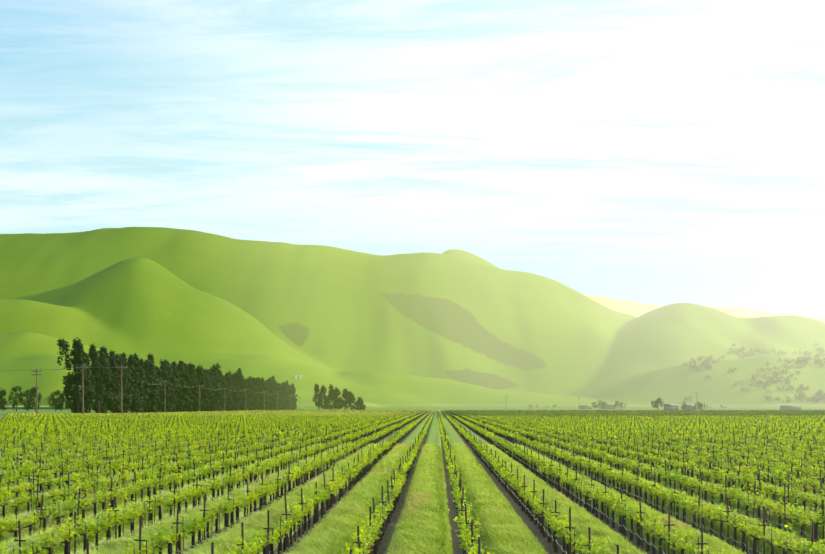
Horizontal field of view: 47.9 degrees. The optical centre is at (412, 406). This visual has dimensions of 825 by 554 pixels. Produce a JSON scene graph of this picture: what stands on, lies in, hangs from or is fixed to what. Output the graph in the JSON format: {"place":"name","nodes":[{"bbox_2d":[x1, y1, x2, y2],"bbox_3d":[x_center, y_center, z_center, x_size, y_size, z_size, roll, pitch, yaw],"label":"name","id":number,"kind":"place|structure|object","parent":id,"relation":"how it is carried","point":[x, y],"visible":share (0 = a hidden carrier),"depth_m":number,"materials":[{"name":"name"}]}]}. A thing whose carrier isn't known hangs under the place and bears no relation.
{"place":"outdoors","nodes":[
{"label":"outdoors","id":0,"kind":"place"},
{"bbox_2d":[0,406,822,553],"bbox_3d":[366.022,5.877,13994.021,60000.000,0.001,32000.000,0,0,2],"label":"ground","id":1,"kind":"structure","parent":0,"point":[456,542],"depth_m":53.85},
{"bbox_2d":[31,364,290,413],"bbox_3d":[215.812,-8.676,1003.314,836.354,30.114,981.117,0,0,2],"label":"utility poles","id":2,"kind":"object","parent":1,"relation":"on","point":[121,367],"visible":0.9,"depth_m":524.62,"materials":[{"name":"brown wood"}]},
{"bbox_2d":[14,366,298,397],"bbox_3d":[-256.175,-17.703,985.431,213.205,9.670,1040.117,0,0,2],"label":"power lines","id":3,"kind":"object","parent":2,"relation":"on","point":[137,378],"visible":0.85,"depth_m":524.69,"materials":[{"name":"grey metal"}]},
{"bbox_2d":[0,337,365,412],"bbox_3d":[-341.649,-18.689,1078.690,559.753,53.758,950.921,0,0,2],"label":"windbreak","id":4,"kind":"object","parent":1,"relation":"on","point":[185,377],"depth_m":827.65,"materials":[{"name":"green plant"}]},
{"bbox_2d":[0,442,479,509],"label":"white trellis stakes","id":5,"kind":"object","parent":1,"relation":"on","point":[162,491],"visible":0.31,"depth_m":47.24,"materials":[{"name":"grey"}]},
{"bbox_2d":[0,467,824,553],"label":"vines","id":6,"kind":"object","parent":5,"relation":"attached to","point":[363,534],"depth_m":41.94,"materials":[{"name":"green plant"}]},
{"bbox_2d":[0,442,824,553],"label":"cover crop blades","id":7,"kind":"object","parent":1,"relation":"on","point":[425,530],"visible":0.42,"depth_m":46.92,"materials":[{"name":"green plant"}]},
{"bbox_2d":[0,430,824,553],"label":"trellis posts","id":8,"kind":"object","parent":1,"relation":"on","point":[462,499],"visible":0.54,"depth_m":56.33,"materials":[{"name":"brown wood"}]},
{"bbox_2d":[5,442,815,553],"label":"trellis drip hose","id":9,"kind":"object","parent":8,"relation":"attached to","point":[459,516],"visible":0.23,"depth_m":49.52,"materials":[{"name":"black"}]},
{"bbox_2d":[0,434,824,553],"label":"vineyard","id":10,"kind":"object","parent":8,"relation":"attached to","point":[389,486],"visible":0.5,"depth_m":59.50,"materials":[{"name":"grey"}]},
{"bbox_2d":[0,411,824,553],"bbox_3d":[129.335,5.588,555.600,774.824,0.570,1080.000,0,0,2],"label":"cover crop strips","id":11,"kind":"object","parent":1,"relation":"on","point":[433,436],"depth_m":57.90,"materials":[{"name":"green plant"}]},
{"bbox_2d":[1,414,824,444],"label":"trellis posts","id":12,"kind":"object","parent":1,"relation":"on","point":[315,425],"visible":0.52,"depth_m":223.53,"materials":[{"name":"brown wood"}]},
{"bbox_2d":[0,414,824,444],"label":"vines","id":13,"kind":"object","parent":12,"relation":"attached to","point":[401,433],"depth_m":204.42,"materials":[{"name":"green plant"}]},
{"bbox_2d":[5,410,823,415],"bbox_3d":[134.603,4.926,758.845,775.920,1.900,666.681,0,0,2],"label":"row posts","id":14,"kind":"object","parent":1,"relation":"on","point":[601,411],"visible":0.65,"depth_m":619.09,"materials":[{"name":"brown wood"}]},
{"bbox_2d":[4,410,824,417],"bbox_3d":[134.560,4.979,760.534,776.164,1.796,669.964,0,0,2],"label":"field","id":15,"kind":"structure","parent":1,"relation":"on","point":[393,413],"depth_m":576.89,"materials":[{"name":"green plant"}]},
{"bbox_2d":[591,397,705,409],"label":"farm trees","id":16,"kind":"object","parent":1,"relation":"on","point":[659,401],"visible":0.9,"depth_m":1258.53,"materials":[{"name":"green plant"}]},
{"bbox_2d":[579,406,800,409],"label":"buildings","id":17,"kind":"structure","parent":1,"relation":"on","point":[685,408],"depth_m":1478.27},
{"bbox_2d":[579,404,800,406],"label":"building roofs","id":18,"kind":"structure","parent":17,"relation":"on","point":[692,405],"depth_m":1479.03,"materials":[{"name":"grey metal"}]},
{"bbox_2d":[0,227,824,409],"bbox_3d":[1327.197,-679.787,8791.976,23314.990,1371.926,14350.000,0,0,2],"label":"hills","id":19,"kind":"structure","parent":0,"point":[454,329],"depth_m":3009.88,"materials":[{"name":"green plant"}]},
{"bbox_2d":[527,343,824,408],"bbox_3d":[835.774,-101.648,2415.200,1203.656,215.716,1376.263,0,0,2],"label":"hill oaks","id":20,"kind":"object","parent":19,"relation":"on","point":[708,366],"visible":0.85,"depth_m":2391.09,"materials":[{"name":"green plant"}]},
{"bbox_2d":[546,343,822,406],"bbox_3d":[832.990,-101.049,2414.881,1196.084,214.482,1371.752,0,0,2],"label":"hill oak trunks","id":21,"kind":"object","parent":19,"relation":"on","point":[815,362],"visible":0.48,"depth_m":2403.97,"materials":[{"name":"brown plant"}]},
{"bbox_2d":[0,433,824,497],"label":"vines","id":22,"kind":"object","parent":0,"point":[24,470],"depth_m":85.64,"materials":[{"name":"green plant"}]},
{"bbox_2d":[0,0,824,316],"label":"sky","id":23,"kind":"structure","parent":0,"point":[654,152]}
]}

